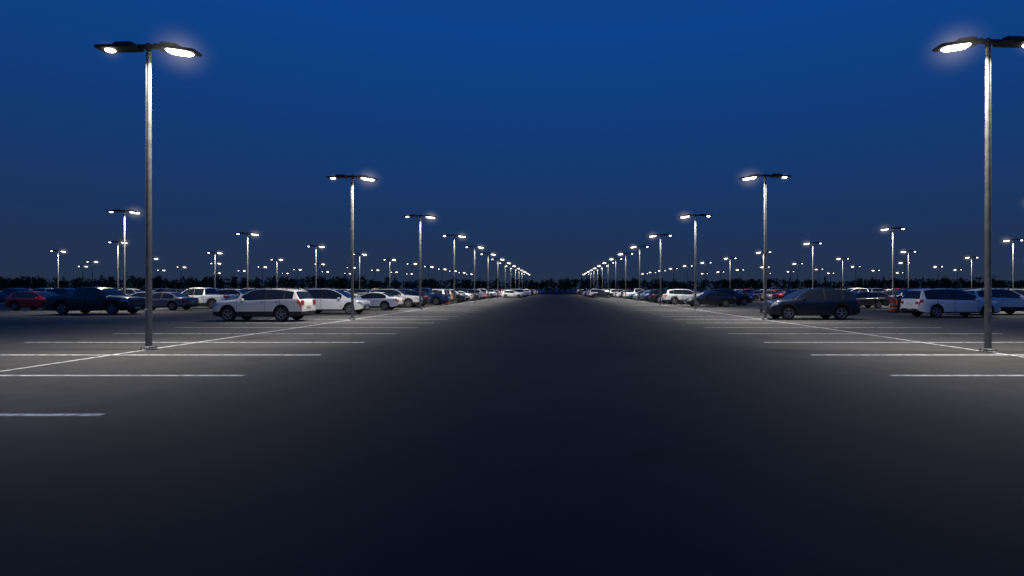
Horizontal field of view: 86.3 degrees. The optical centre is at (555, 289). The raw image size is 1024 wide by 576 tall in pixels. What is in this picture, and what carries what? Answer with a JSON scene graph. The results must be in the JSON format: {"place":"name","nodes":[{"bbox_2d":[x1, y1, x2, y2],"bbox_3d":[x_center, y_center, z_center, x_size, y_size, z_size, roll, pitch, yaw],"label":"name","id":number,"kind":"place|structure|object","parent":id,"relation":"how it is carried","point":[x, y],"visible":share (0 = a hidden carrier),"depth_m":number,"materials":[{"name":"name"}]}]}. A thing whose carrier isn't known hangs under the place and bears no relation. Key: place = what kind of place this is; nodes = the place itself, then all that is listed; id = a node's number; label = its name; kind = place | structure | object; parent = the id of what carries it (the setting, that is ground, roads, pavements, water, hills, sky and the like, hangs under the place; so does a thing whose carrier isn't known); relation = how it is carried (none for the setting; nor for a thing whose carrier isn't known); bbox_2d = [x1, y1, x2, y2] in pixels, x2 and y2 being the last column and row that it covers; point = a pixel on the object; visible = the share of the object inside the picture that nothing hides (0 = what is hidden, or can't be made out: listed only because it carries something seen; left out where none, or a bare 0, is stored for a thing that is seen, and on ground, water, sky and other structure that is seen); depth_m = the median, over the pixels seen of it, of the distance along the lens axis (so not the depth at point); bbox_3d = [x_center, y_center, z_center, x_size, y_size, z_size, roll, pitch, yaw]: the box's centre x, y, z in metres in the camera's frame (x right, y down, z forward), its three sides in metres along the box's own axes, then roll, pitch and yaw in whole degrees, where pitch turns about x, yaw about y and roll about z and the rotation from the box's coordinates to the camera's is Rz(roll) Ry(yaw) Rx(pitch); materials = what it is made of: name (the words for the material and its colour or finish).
{"place":"outdoors","nodes":[
{"label":"outdoors","id":0,"kind":"place"},
{"bbox_2d":[0,288,30,301],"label":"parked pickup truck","id":1,"kind":"object","parent":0,"point":[5,293],"visible":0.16,"depth_m":60.48,"materials":[{"name":"paint"}]},
{"bbox_2d":[31,288,53,291],"bbox_3d":[-60.558,0.727,64.432,5.544,1.838,2.290,0,0,-1],"label":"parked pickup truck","id":2,"kind":"object","parent":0,"point":[44,289],"visible":0.11,"depth_m":63.75,"materials":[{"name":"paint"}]},
{"bbox_2d":[50,288,75,295],"bbox_3d":[-55.283,0.727,61.260,5.544,1.838,2.290,0,0,-1],"label":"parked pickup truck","id":3,"kind":"object","parent":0,"point":[65,291],"visible":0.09,"depth_m":60.47,"materials":[{"name":"paint"}]},
{"bbox_2d":[154,288,168,291],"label":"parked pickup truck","id":4,"kind":"object","parent":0,"point":[159,290],"visible":0.06,"depth_m":83.63,"materials":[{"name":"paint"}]},
{"bbox_2d":[160,289,185,292],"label":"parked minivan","id":5,"kind":"object","parent":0,"point":[174,290],"visible":0.16,"depth_m":77.09,"materials":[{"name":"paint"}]},
{"bbox_2d":[433,289,447,293],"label":"parked suv","id":6,"kind":"object","parent":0,"point":[437,291],"visible":0.06,"depth_m":60.57,"materials":[{"name":"paint"}]},
{"bbox_2d":[455,288,479,300],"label":"parked pickup truck","id":7,"kind":"object","parent":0,"point":[477,295],"visible":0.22,"depth_m":80.30,"materials":[{"name":"paint"}]},
{"bbox_2d":[466,289,483,299],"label":"parked suv","id":8,"kind":"object","parent":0,"point":[480,292],"visible":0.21,"depth_m":86.65,"materials":[{"name":"paint"}]},
{"bbox_2d":[478,289,496,297],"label":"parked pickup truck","id":9,"kind":"object","parent":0,"point":[493,294],"visible":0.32,"depth_m":103.07,"materials":[{"name":"paint"}]},
{"bbox_2d":[0,293,1023,575],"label":"parking lot pavement","id":10,"kind":"structure","parent":0,"point":[556,435],"depth_m":5.83,"materials":[{"name":"grey asphalt"}]},
{"bbox_2d":[5,291,56,309],"bbox_3d":[-41.500,0.877,43.800,4.244,1.538,2.090,0,0,0],"label":"parked hatchback","id":11,"kind":"object","parent":10,"relation":"on","point":[33,300],"visible":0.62,"depth_m":42.95,"materials":[{"name":"paint"}]},
{"bbox_2d":[52,250,66,287],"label":"street lamp","id":12,"kind":"object","parent":10,"relation":"on","point":[58,266],"visible":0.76,"depth_m":88.49,"materials":[{"name":"black metal"}]},
{"bbox_2d":[86,261,96,286],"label":"street lamp","id":13,"kind":"object","parent":10,"relation":"on","point":[92,270],"visible":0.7,"depth_m":121.98,"materials":[{"name":"black metal"}]},
{"bbox_2d":[45,287,144,313],"bbox_3d":[-31.200,0.727,37.000,5.544,1.838,2.290,0,0,0],"label":"parked pickup truck","id":14,"kind":"object","parent":10,"relation":"on","point":[109,300],"visible":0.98,"depth_m":36.06,"materials":[{"name":"paint"}]},
{"bbox_2d":[109,241,127,289],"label":"street lamp","id":15,"kind":"object","parent":10,"relation":"on","point":[117,260],"visible":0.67,"depth_m":71.93,"materials":[{"name":"black metal"}]},
{"bbox_2d":[106,209,141,293],"bbox_3d":[-34.706,-2.784,44.100,3.328,8.868,2.266,0,0,0],"label":"street lamp","id":16,"kind":"object","parent":10,"relation":"on","point":[123,211],"visible":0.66,"depth_m":44.04,"materials":[{"name":"black metal"}]},
{"bbox_2d":[118,289,143,295],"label":"parked suv","id":17,"kind":"object","parent":10,"relation":"on","point":[128,292],"visible":0.14,"depth_m":70.27,"materials":[{"name":"paint"}]},
{"bbox_2d":[130,292,157,297],"bbox_3d":[-38.200,0.912,50.400,4.794,1.468,2.130,0,0,0],"label":"parked sedan","id":18,"kind":"object","parent":10,"relation":"on","point":[140,294],"visible":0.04,"depth_m":49.66,"materials":[{"name":"paint"}]},
{"bbox_2d":[94,41,201,349],"bbox_3d":[-10.967,-2.945,14.960,3.448,9.189,2.266,0,0,0],"label":"street lamp","id":19,"kind":"object","parent":10,"relation":"on","point":[131,47],"visible":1,"depth_m":14.90,"materials":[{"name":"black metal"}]},
{"bbox_2d":[152,292,198,310],"bbox_3d":[-31.500,0.912,43.600,4.794,1.468,2.130,0,0,0],"label":"parked sedan","id":20,"kind":"object","parent":10,"relation":"on","point":[172,301],"visible":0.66,"depth_m":42.79,"materials":[{"name":"paint"}]},
{"bbox_2d":[182,287,238,308],"bbox_3d":[-30.600,0.727,46.900,5.544,1.838,2.290,0,0,0],"label":"parked pickup truck","id":21,"kind":"object","parent":10,"relation":"on","point":[209,297],"visible":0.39,"depth_m":45.99,"materials":[{"name":"paint"}]},
{"bbox_2d":[206,252,221,287],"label":"street lamp","id":22,"kind":"object","parent":10,"relation":"on","point":[214,264],"visible":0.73,"depth_m":92.44,"materials":[{"name":"black metal"}]},
{"bbox_2d":[211,262,221,287],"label":"street lamp","id":23,"kind":"object","parent":10,"relation":"on","point":[215,273],"visible":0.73,"depth_m":129.44,"materials":[{"name":"black metal"}]},
{"bbox_2d":[216,289,246,296],"bbox_3d":[-32.110,0.773,54.765,4.894,1.746,2.230,0,0,0],"label":"parked suv","id":24,"kind":"object","parent":10,"relation":"on","point":[239,292],"visible":0.14,"depth_m":53.99,"materials":[{"name":"paint"}]},
{"bbox_2d":[234,232,259,288],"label":"street lamp","id":25,"kind":"object","parent":10,"relation":"on","point":[247,233],"visible":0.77,"depth_m":61.64,"materials":[{"name":"black metal"}]},
{"bbox_2d":[213,288,315,321],"bbox_3d":[-15.450,0.773,28.900,4.698,1.746,2.230,0,0,0],"label":"parked suv","id":26,"kind":"object","parent":10,"relation":"on","point":[281,304],"visible":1,"depth_m":27.99,"materials":[{"name":"paint"}]},
{"bbox_2d":[270,259,281,287],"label":"street lamp","id":27,"kind":"object","parent":10,"relation":"on","point":[276,271],"visible":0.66,"depth_m":112.94,"materials":[{"name":"black metal"}]},
{"bbox_2d":[307,245,323,287],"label":"street lamp","id":28,"kind":"object","parent":10,"relation":"on","point":[315,259],"visible":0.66,"depth_m":79.24,"materials":[{"name":"black metal"}]},
{"bbox_2d":[316,263,324,287],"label":"street lamp","id":29,"kind":"object","parent":10,"relation":"on","point":[319,272],"visible":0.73,"depth_m":133.43,"materials":[{"name":"black metal"}]},
{"bbox_2d":[303,288,370,313],"bbox_3d":[-15.300,0.767,37.300,4.744,1.758,2.250,0,0,0],"label":"parked minivan","id":30,"kind":"object","parent":10,"relation":"on","point":[328,299],"visible":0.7,"depth_m":36.41,"materials":[{"name":"paint"}]},
{"bbox_2d":[326,174,377,319],"bbox_3d":[-10.967,-2.692,29.920,3.448,8.684,2.266,0,0,0],"label":"street lamp","id":31,"kind":"object","parent":10,"relation":"on","point":[352,177],"visible":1,"depth_m":29.86,"materials":[{"name":"black metal"}]},
{"bbox_2d":[349,289,369,294],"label":"parked suv","id":32,"kind":"object","parent":10,"relation":"on","point":[360,291],"visible":0.2,"depth_m":86.80,"materials":[{"name":"paint"}]},
{"bbox_2d":[354,253,366,288],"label":"street lamp","id":33,"kind":"object","parent":10,"relation":"on","point":[359,266],"visible":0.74,"depth_m":96.83,"materials":[{"name":"black metal"}]},
{"bbox_2d":[357,292,403,309],"bbox_3d":[-14.900,0.912,43.900,4.794,1.468,2.130,0,0,0],"label":"parked sedan","id":34,"kind":"object","parent":10,"relation":"on","point":[384,301],"visible":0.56,"depth_m":43.06,"materials":[{"name":"paint"}]},
{"bbox_2d":[383,259,393,288],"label":"street lamp","id":35,"kind":"object","parent":10,"relation":"on","point":[389,270],"visible":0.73,"depth_m":114.44,"materials":[{"name":"black metal"}]},
{"bbox_2d":[369,289,422,307],"bbox_3d":[-14.900,0.773,50.300,4.894,1.746,2.230,0,0,0],"label":"parked suv","id":36,"kind":"object","parent":10,"relation":"on","point":[409,301],"visible":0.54,"depth_m":49.48,"materials":[{"name":"paint"}]},
{"bbox_2d":[405,291,430,306],"bbox_3d":[-14.600,0.877,53.600,4.244,1.538,2.090,0,0,0],"label":"parked hatchback","id":37,"kind":"object","parent":10,"relation":"on","point":[425,296],"visible":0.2,"depth_m":52.91,"materials":[{"name":"paint"}]},
{"bbox_2d":[403,214,436,309],"bbox_3d":[-10.967,-2.623,44.880,3.448,8.546,2.266,0,0,0],"label":"street lamp","id":38,"kind":"object","parent":10,"relation":"on","point":[425,215],"visible":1,"depth_m":44.82,"materials":[{"name":"black metal"}]},
{"bbox_2d":[413,288,450,304],"bbox_3d":[-14.153,0.727,58.066,5.544,1.838,2.290,0,0,0],"label":"parked pickup truck","id":39,"kind":"object","parent":10,"relation":"on","point":[438,299],"visible":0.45,"depth_m":57.15,"materials":[{"name":"paint"}]},
{"bbox_2d":[441,289,455,303],"bbox_3d":[-14.489,0.773,64.679,4.894,1.746,2.230,0,0,0],"label":"parked suv","id":40,"kind":"object","parent":10,"relation":"on","point":[450,292],"visible":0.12,"depth_m":63.90,"materials":[{"name":"paint"}]},
{"bbox_2d":[436,288,465,302],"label":"parked pickup truck","id":41,"kind":"object","parent":10,"relation":"on","point":[460,297],"visible":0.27,"depth_m":66.98,"materials":[{"name":"paint"}]},
{"bbox_2d":[441,234,466,304],"bbox_3d":[-10.967,-2.554,59.840,3.448,8.408,2.266,0,0,0],"label":"street lamp","id":42,"kind":"object","parent":10,"relation":"on","point":[454,265],"visible":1,"depth_m":59.78,"materials":[{"name":"black metal"}]},
{"bbox_2d":[450,289,469,301],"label":"parked suv","id":43,"kind":"object","parent":10,"relation":"on","point":[467,296],"visible":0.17,"depth_m":73.74,"materials":[{"name":"paint"}]},
{"bbox_2d":[458,291,473,300],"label":"parked sedan","id":44,"kind":"object","parent":10,"relation":"on","point":[471,296],"visible":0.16,"depth_m":77.12,"materials":[{"name":"paint"}]},
{"bbox_2d":[465,246,484,301],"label":"street lamp","id":45,"kind":"object","parent":10,"relation":"on","point":[474,267],"visible":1,"depth_m":74.73,"materials":[{"name":"black metal"}]},
{"bbox_2d":[483,253,495,299],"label":"street lamp","id":46,"kind":"object","parent":10,"relation":"on","point":[488,273],"visible":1,"depth_m":89.73,"materials":[{"name":"black metal"}]},
{"bbox_2d":[493,258,504,297],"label":"street lamp","id":47,"kind":"object","parent":10,"relation":"on","point":[497,275],"visible":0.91,"depth_m":104.67,"materials":[{"name":"black metal"}]},
{"bbox_2d":[0,297,1023,415],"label":"parking stall lines","id":48,"kind":"object","parent":10,"relation":"on","point":[427,308],"visible":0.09,"depth_m":16.93,"materials":[{"name":"paint"}]},
{"bbox_2d":[501,290,522,297],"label":"parked hatchback","id":49,"kind":"object","parent":10,"relation":"on","point":[509,293],"visible":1,"depth_m":106.44,"materials":[{"name":"paint"}]},
{"bbox_2d":[514,289,525,296],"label":"parked suv","id":50,"kind":"object","parent":10,"relation":"on","point":[520,290],"visible":0.19,"depth_m":113.11,"materials":[{"name":"paint"}]},
{"bbox_2d":[588,289,608,297],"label":"parked suv","id":51,"kind":"object","parent":10,"relation":"on","point":[592,291],"visible":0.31,"depth_m":109.75,"materials":[{"name":"paint"}]},
{"bbox_2d":[591,290,612,297],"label":"parked hatchback","id":52,"kind":"object","parent":10,"relation":"on","point":[603,293],"visible":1,"depth_m":106.38,"materials":[{"name":"paint"}]},
{"bbox_2d":[599,265,607,289],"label":"street lamp","id":53,"kind":"object","parent":10,"relation":"on","point":[602,274],"visible":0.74,"depth_m":133.58,"materials":[{"name":"black metal"}]},
{"bbox_2d":[604,262,614,289],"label":"street lamp","id":54,"kind":"object","parent":10,"relation":"on","point":[608,272],"visible":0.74,"depth_m":118.74,"materials":[{"name":"black metal"}]},
{"bbox_2d":[609,258,620,297],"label":"street lamp","id":55,"kind":"object","parent":10,"relation":"on","point":[615,273],"visible":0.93,"depth_m":103.90,"materials":[{"name":"black metal"}]},
{"bbox_2d":[616,291,626,297],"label":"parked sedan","id":56,"kind":"object","parent":10,"relation":"on","point":[618,294],"visible":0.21,"depth_m":109.48,"materials":[{"name":"paint"}]},
{"bbox_2d":[617,253,633,299],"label":"street lamp","id":57,"kind":"object","parent":10,"relation":"on","point":[625,270],"visible":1,"depth_m":89.04,"materials":[{"name":"black metal"}]},
{"bbox_2d":[622,289,643,298],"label":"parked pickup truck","id":58,"kind":"object","parent":10,"relation":"on","point":[633,292],"visible":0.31,"depth_m":93.16,"materials":[{"name":"paint"}]},
{"bbox_2d":[627,290,646,299],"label":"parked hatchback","id":59,"kind":"object","parent":10,"relation":"on","point":[630,296],"visible":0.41,"depth_m":90.15,"materials":[{"name":"paint"}]},
{"bbox_2d":[630,245,649,301],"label":"street lamp","id":60,"kind":"object","parent":10,"relation":"on","point":[639,267],"visible":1,"depth_m":74.19,"materials":[{"name":"black metal"}]},
{"bbox_2d":[648,234,672,304],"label":"street lamp","id":61,"kind":"object","parent":10,"relation":"on","point":[653,235],"visible":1,"depth_m":59.33,"materials":[{"name":"black metal"}]},
{"bbox_2d":[662,289,700,303],"bbox_3d":[14.531,0.773,61.308,4.894,1.746,2.230,0,0,-1],"label":"parked suv","id":62,"kind":"object","parent":10,"relation":"on","point":[673,296],"visible":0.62,"depth_m":60.40,"materials":[{"name":"paint"}]},
{"bbox_2d":[678,214,712,309],"bbox_3d":[11.187,-2.623,44.550,3.448,8.546,2.266,0,0,0],"label":"street lamp","id":63,"kind":"object","parent":10,"relation":"on","point":[687,215],"visible":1,"depth_m":44.48,"materials":[{"name":"black metal"}]},
{"bbox_2d":[683,291,735,306],"bbox_3d":[15.000,0.912,53.200,4.794,1.468,2.130,0,0,0],"label":"parked sedan","id":64,"kind":"object","parent":10,"relation":"on","point":[720,299],"visible":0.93,"depth_m":52.32,"materials":[{"name":"paint"}]},
{"bbox_2d":[704,289,752,305],"bbox_3d":[17.900,0.773,57.000,4.894,1.746,2.230,0,0,0],"label":"parked suv","id":65,"kind":"object","parent":10,"relation":"on","point":[743,300],"visible":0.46,"depth_m":56.12,"materials":[{"name":"paint"}]},
{"bbox_2d":[723,257,735,288],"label":"street lamp","id":66,"kind":"object","parent":10,"relation":"on","point":[730,269],"visible":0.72,"depth_m":109.25,"materials":[{"name":"black metal"}]},
{"bbox_2d":[740,289,758,294],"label":"parked suv","id":67,"kind":"object","parent":10,"relation":"on","point":[745,292],"visible":0.2,"depth_m":86.77,"materials":[{"name":"paint"}]},
{"bbox_2d":[755,251,769,290],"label":"street lamp","id":68,"kind":"object","parent":10,"relation":"on","point":[763,266],"visible":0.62,"depth_m":91.64,"materials":[{"name":"black metal"}]},
{"bbox_2d":[739,173,790,319],"bbox_3d":[11.187,-2.692,29.700,3.448,8.684,2.266,0,0,0],"label":"street lamp","id":69,"kind":"object","parent":10,"relation":"on","point":[757,175],"visible":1,"depth_m":29.64,"materials":[{"name":"black metal"}]},
{"bbox_2d":[772,291,785,298],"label":"parked sedan","id":70,"kind":"object","parent":10,"relation":"on","point":[778,295],"visible":0.2,"depth_m":73.78,"materials":[{"name":"paint"}]},
{"bbox_2d":[772,289,787,291],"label":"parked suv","id":71,"kind":"object","parent":10,"relation":"on","point":[777,290],"visible":0.06,"depth_m":90.02,"materials":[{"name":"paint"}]},
{"bbox_2d":[783,289,799,296],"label":"parked suv","id":72,"kind":"object","parent":10,"relation":"on","point":[787,292],"visible":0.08,"depth_m":70.71,"materials":[{"name":"paint"}]},
{"bbox_2d":[793,263,803,288],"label":"street lamp","id":73,"kind":"object","parent":10,"relation":"on","point":[797,273],"visible":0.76,"depth_m":130.50,"materials":[{"name":"black metal"}]},
{"bbox_2d":[760,288,859,319],"bbox_3d":[14.100,0.773,30.400,4.894,1.746,2.230,0,0,0],"label":"parked suv","id":74,"kind":"object","parent":10,"relation":"on","point":[839,304],"visible":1,"depth_m":29.48,"materials":[{"name":"paint"}]},
{"bbox_2d":[804,242,821,287],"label":"street lamp","id":75,"kind":"object","parent":10,"relation":"on","point":[812,262],"visible":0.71,"depth_m":74.08,"materials":[{"name":"black metal"}]},
{"bbox_2d":[838,258,849,288],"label":"street lamp","id":76,"kind":"object","parent":10,"relation":"on","point":[842,270],"visible":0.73,"depth_m":110.00,"materials":[{"name":"black metal"}]},
{"bbox_2d":[846,288,868,291],"bbox_3d":[32.047,0.727,58.060,5.544,1.838,2.290,0,0,-1],"label":"parked pickup truck","id":77,"kind":"object","parent":10,"relation":"on","point":[858,289],"visible":0.03,"depth_m":57.33,"materials":[{"name":"paint"}]},
{"bbox_2d":[853,292,889,307],"bbox_3d":[27.200,0.912,49.000,4.794,1.468,2.130,0,0,0],"label":"parked sedan","id":78,"kind":"object","parent":10,"relation":"on","point":[868,299],"visible":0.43,"depth_m":48.12,"materials":[{"name":"paint"}]},
{"bbox_2d":[866,288,885,291],"bbox_3d":[37.805,0.727,64.518,5.544,1.838,2.290,0,0,-1],"label":"parked pickup truck","id":79,"kind":"object","parent":10,"relation":"on","point":[875,289],"visible":0.06,"depth_m":63.79,"materials":[{"name":"paint"}]},
{"bbox_2d":[860,291,893,305],"bbox_3d":[32.255,0.912,54.615,4.794,1.468,2.130,0,0,0],"label":"parked sedan","id":80,"kind":"object","parent":10,"relation":"on","point":[884,294],"visible":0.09,"depth_m":53.88,"materials":[{"name":"paint"}]},
{"bbox_2d":[879,227,906,296],"bbox_3d":[34.706,-2.784,56.500,3.328,8.868,2.266,0,0,0],"label":"street lamp","id":81,"kind":"object","parent":10,"relation":"on","point":[887,228],"visible":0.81,"depth_m":56.44,"materials":[{"name":"black metal"}]},
{"bbox_2d":[888,298,899,312],"bbox_3d":[24.400,1.120,39.300,0.720,1.060,0.720,0,0,0],"label":"traffic barrel","id":82,"kind":"object","parent":10,"relation":"on","point":[893,307],"visible":1,"depth_m":39.10,"materials":[{"name":"orange plastic"}]},
{"bbox_2d":[900,262,910,287],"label":"street lamp","id":83,"kind":"object","parent":10,"relation":"on","point":[904,271],"visible":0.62,"depth_m":126.43,"materials":[{"name":"black metal"}]},
{"bbox_2d":[894,288,919,310],"bbox_3d":[26.600,0.773,40.400,2.230,1.746,4.894,0,0,22],"label":"parked suv","id":84,"kind":"object","parent":10,"relation":"on","point":[899,294],"visible":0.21,"depth_m":40.90,"materials":[{"name":"paint"}]},
{"bbox_2d":[902,250,916,288],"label":"street lamp","id":85,"kind":"object","parent":10,"relation":"on","point":[908,264],"visible":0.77,"depth_m":89.44,"materials":[{"name":"black metal"}]},
{"bbox_2d":[900,288,1000,316],"bbox_3d":[23.900,0.767,33.000,4.994,1.758,2.250,0,0,0],"label":"parked minivan","id":86,"kind":"object","parent":10,"relation":"on","point":[935,302],"visible":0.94,"depth_m":32.12,"materials":[{"name":"paint"}]},
{"bbox_2d":[966,256,978,288],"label":"street lamp","id":87,"kind":"object","parent":10,"relation":"on","point":[971,269],"visible":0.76,"depth_m":105.97,"materials":[{"name":"black metal"}]},
{"bbox_2d":[932,35,1023,352],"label":"street lamp","id":88,"kind":"object","parent":10,"relation":"on","point":[1008,41],"visible":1,"depth_m":14.32,"materials":[{"name":"black metal"}]},
{"bbox_2d":[964,288,1023,313],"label":"parked suv","id":89,"kind":"object","parent":10,"relation":"on","point":[1010,301],"visible":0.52,"depth_m":35.29,"materials":[{"name":"paint"}]},
{"bbox_2d":[999,288,1023,295],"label":"parked suv","id":90,"kind":"object","parent":10,"relation":"on","point":[1020,291],"visible":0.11,"depth_m":44.16,"materials":[{"name":"paint"}]},
{"bbox_2d":[1003,239,1023,287],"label":"street lamp","id":91,"kind":"object","parent":10,"relation":"on","point":[1013,255],"visible":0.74,"depth_m":68.94,"materials":[{"name":"black metal"}]},
{"bbox_2d":[500,289,523,297],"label":"parked suv","id":92,"kind":"object","parent":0,"point":[512,290],"visible":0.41,"depth_m":109.70,"materials":[{"name":"paint"}]},
{"bbox_2d":[0,0,1023,289],"label":"sky","id":93,"kind":"structure","parent":0,"point":[556,137],"materials":[{"name":"blue"}]},
{"bbox_2d":[637,289,652,300],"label":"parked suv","id":94,"kind":"object","parent":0,"point":[642,294],"visible":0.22,"depth_m":80.37,"materials":[{"name":"paint"}]},
{"bbox_2d":[642,293,651,301],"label":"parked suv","id":95,"kind":"object","parent":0,"point":[645,296],"visible":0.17,"depth_m":73.47,"materials":[{"name":"paint"}]},
{"bbox_2d":[648,289,682,302],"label":"parked minivan","id":96,"kind":"object","parent":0,"point":[654,295],"visible":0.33,"depth_m":66.95,"materials":[{"name":"paint"}]},
{"bbox_2d":[747,290,761,299],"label":"parked hatchback","id":97,"kind":"object","parent":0,"point":[753,294],"visible":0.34,"depth_m":83.60,"materials":[{"name":"paint"}]},
{"bbox_2d":[757,290,776,300],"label":"parked hatchback","id":98,"kind":"object","parent":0,"point":[760,295],"visible":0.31,"depth_m":80.24,"materials":[{"name":"paint"}]},
{"bbox_2d":[767,291,782,299],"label":"parked sedan","id":99,"kind":"object","parent":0,"point":[769,297],"visible":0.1,"depth_m":77.22,"materials":[{"name":"paint"}]},
{"bbox_2d":[877,291,896,295],"bbox_3d":[37.980,0.877,61.328,4.244,1.538,2.090,0,0,-1],"label":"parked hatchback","id":100,"kind":"object","parent":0,"point":[888,292],"visible":0.06,"depth_m":60.62,"materials":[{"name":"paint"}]},
{"label":"ground","id":101,"kind":"structure","parent":0,"visible":0},
{"bbox_2d":[0,273,1023,291],"bbox_3d":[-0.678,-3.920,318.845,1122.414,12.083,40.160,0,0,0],"label":"distant tree line","id":102,"kind":"object","parent":101,"relation":"on","point":[158,282],"visible":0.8,"depth_m":311.73,"materials":[{"name":"green plant"}]}
]}

